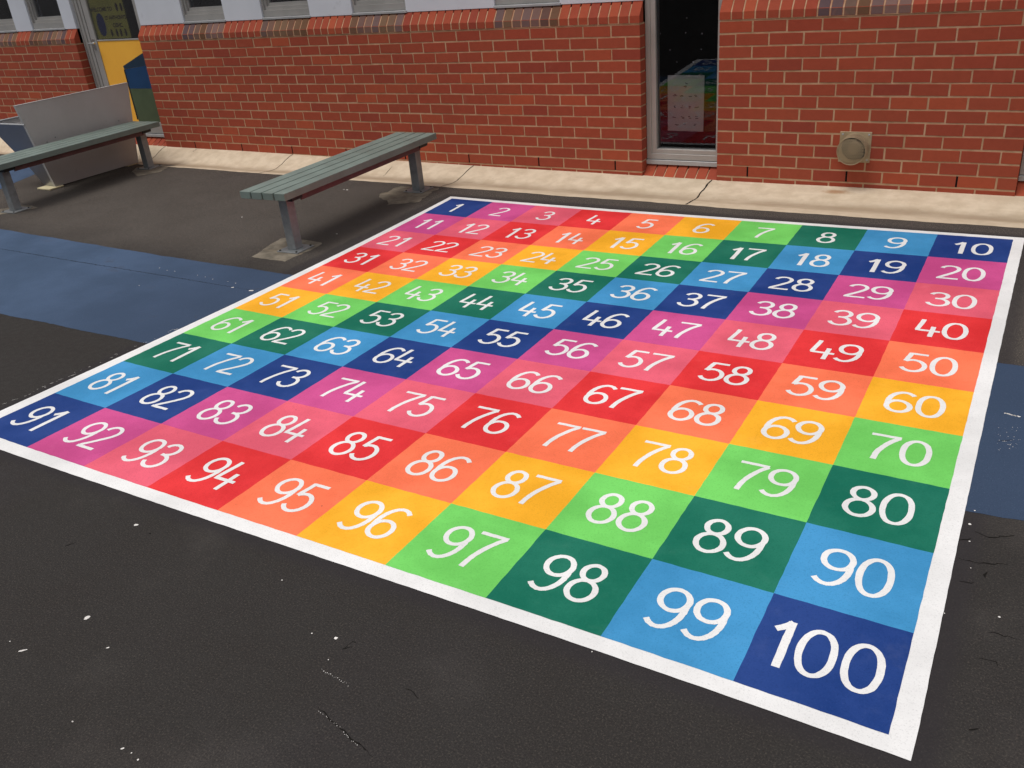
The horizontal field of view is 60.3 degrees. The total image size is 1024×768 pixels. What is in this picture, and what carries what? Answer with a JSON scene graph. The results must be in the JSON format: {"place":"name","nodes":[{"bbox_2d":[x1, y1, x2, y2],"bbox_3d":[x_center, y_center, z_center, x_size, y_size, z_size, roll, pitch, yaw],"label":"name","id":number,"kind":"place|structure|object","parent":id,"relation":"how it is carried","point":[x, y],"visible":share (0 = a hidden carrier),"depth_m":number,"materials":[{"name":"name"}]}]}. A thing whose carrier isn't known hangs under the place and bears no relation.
{"place":"outdoors","nodes":[
{"label":"outdoors","id":0,"kind":"place"},
{"bbox_2d":[0,154,1023,767],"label":"asphalt","id":1,"kind":"structure","parent":0,"point":[194,642],"depth_m":2.66,"materials":[{"name":"black asphalt"}]},
{"bbox_2d":[0,168,33,188],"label":"blue patch","id":2,"kind":"object","parent":1,"relation":"on","point":[18,175],"visible":0.35,"depth_m":9.60,"materials":[{"name":"paint"}]},
{"bbox_2d":[0,205,36,214],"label":"footing patch","id":3,"kind":"object","parent":1,"relation":"on","point":[4,209],"visible":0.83,"depth_m":8.17,"materials":[{"name":"concrete"}]},
{"bbox_2d":[0,82,137,190],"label":"drinking trough","id":4,"kind":"object","parent":1,"relation":"on","point":[40,122],"visible":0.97,"depth_m":8.90,"materials":[{"name":"silver metal"}]},
{"bbox_2d":[0,121,161,213],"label":"bench","id":5,"kind":"object","parent":1,"relation":"on","point":[42,154],"visible":1,"depth_m":8.44,"materials":[{"name":"metal"}]},
{"bbox_2d":[0,229,292,343],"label":"blue band","id":6,"kind":"object","parent":1,"relation":"on","point":[142,306],"visible":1,"depth_m":5.85,"materials":[{"name":"paint"}]},
{"bbox_2d":[132,164,172,175],"bbox_3d":[-3.769,-2.272,9.284,0.440,0.001,0.513,-19,30,-25],"label":"footing patch","id":7,"kind":"object","parent":1,"relation":"on","point":[137,172],"visible":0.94,"depth_m":9.21,"materials":[{"name":"concrete"}]},
{"bbox_2d":[252,238,321,260],"bbox_3d":[-1.625,-0.973,6.328,0.442,0.001,0.458,11,31,29],"label":"footing patch","id":8,"kind":"object","parent":1,"relation":"on","point":[269,252],"visible":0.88,"depth_m":6.28,"materials":[{"name":"concrete"}]},
{"bbox_2d":[240,132,436,253],"bbox_3d":[-1.241,-1.518,6.832,0.405,0.447,1.900,10,31,27],"label":"bench","id":9,"kind":"object","parent":1,"relation":"on","point":[286,191],"visible":1,"depth_m":6.49,"materials":[{"name":"green paint"}]},
{"bbox_2d":[379,186,438,204],"bbox_3d":[-0.903,-1.583,7.392,0.511,0.001,0.572,11,31,29],"label":"footing patch","id":10,"kind":"object","parent":1,"relation":"on","point":[396,195],"visible":0.95,"depth_m":7.38,"materials":[{"name":"concrete"}]},
{"bbox_2d":[0,196,1023,760],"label":"painted number grid","id":11,"kind":"object","parent":1,"relation":"on","point":[734,458],"visible":1,"depth_m":3.75,"materials":[{"name":"multicoloured paint"}]},
{"bbox_2d":[0,0,1023,195],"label":"school building","id":12,"kind":"structure","parent":1,"relation":"on","point":[920,95],"depth_m":7.27,"materials":[{"name":"red brick"}]},
{"bbox_2d":[0,19,16,32],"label":"window","id":13,"kind":"structure","parent":12,"relation":"in","point":[8,25],"depth_m":10.54,"materials":[{"name":"grey metal"}]},
{"bbox_2d":[25,0,65,30],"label":"window","id":14,"kind":"structure","parent":12,"relation":"in","point":[48,23],"depth_m":10.19,"materials":[{"name":"grey metal"}]},
{"bbox_2d":[80,0,163,133],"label":"door","id":15,"kind":"structure","parent":12,"relation":"in","point":[119,61],"depth_m":9.87,"materials":[{"name":"paint"}]},
{"bbox_2d":[87,0,130,38],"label":"poster","id":16,"kind":"object","parent":15,"relation":"attached to","point":[109,19],"visible":1,"depth_m":9.67,"materials":[{"name":"paper"}]},
{"bbox_2d":[180,0,225,23],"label":"window","id":17,"kind":"structure","parent":12,"relation":"in","point":[208,14],"depth_m":8.92,"materials":[{"name":"grey metal"}]},
{"bbox_2d":[261,0,310,19],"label":"window","id":18,"kind":"structure","parent":12,"relation":"in","point":[300,9],"depth_m":8.36,"materials":[{"name":"grey metal"}]},
{"bbox_2d":[351,0,406,15],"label":"window","id":19,"kind":"structure","parent":12,"relation":"in","point":[360,7],"depth_m":7.82,"materials":[{"name":"grey metal"}]},
{"bbox_2d":[493,0,560,8],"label":"window","id":20,"kind":"structure","parent":12,"relation":"in","point":[499,3],"depth_m":7.10,"materials":[{"name":"grey metal"}]},
{"bbox_2d":[645,0,721,166],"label":"tall window","id":21,"kind":"structure","parent":12,"relation":"in","point":[707,157],"depth_m":6.93,"materials":[{"name":"grey metal"}]},
{"bbox_2d":[668,75,704,131],"bbox_3d":[1.354,-2.186,6.870,0.300,0.425,0.009,11,31,29],"label":"paper notice","id":22,"kind":"object","parent":12,"relation":"attached to","point":[685,102],"visible":1,"depth_m":6.87,"materials":[{"name":"white paper"}]},
{"bbox_2d":[1018,150,1023,180],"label":"tall window","id":23,"kind":"structure","parent":12,"relation":"in","point":[1021,175],"depth_m":5.87,"materials":[{"name":"grey metal"}]},
{"bbox_2d":[0,138,1023,227],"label":"concrete paving strip","id":24,"kind":"object","parent":1,"relation":"on","point":[963,208],"visible":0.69,"depth_m":6.83,"materials":[{"name":"concrete"}]},
{"bbox_2d":[9,189,1020,760],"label":"paint spots","id":25,"kind":"object","parent":1,"relation":"on","point":[337,637],"visible":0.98,"depth_m":2.88,"materials":[{"name":"white paint"}]},
{"bbox_2d":[965,363,1023,519],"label":"blue band","id":26,"kind":"object","parent":1,"relation":"on","point":[997,486],"visible":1,"depth_m":3.26,"materials":[{"name":"paint"}]}
]}

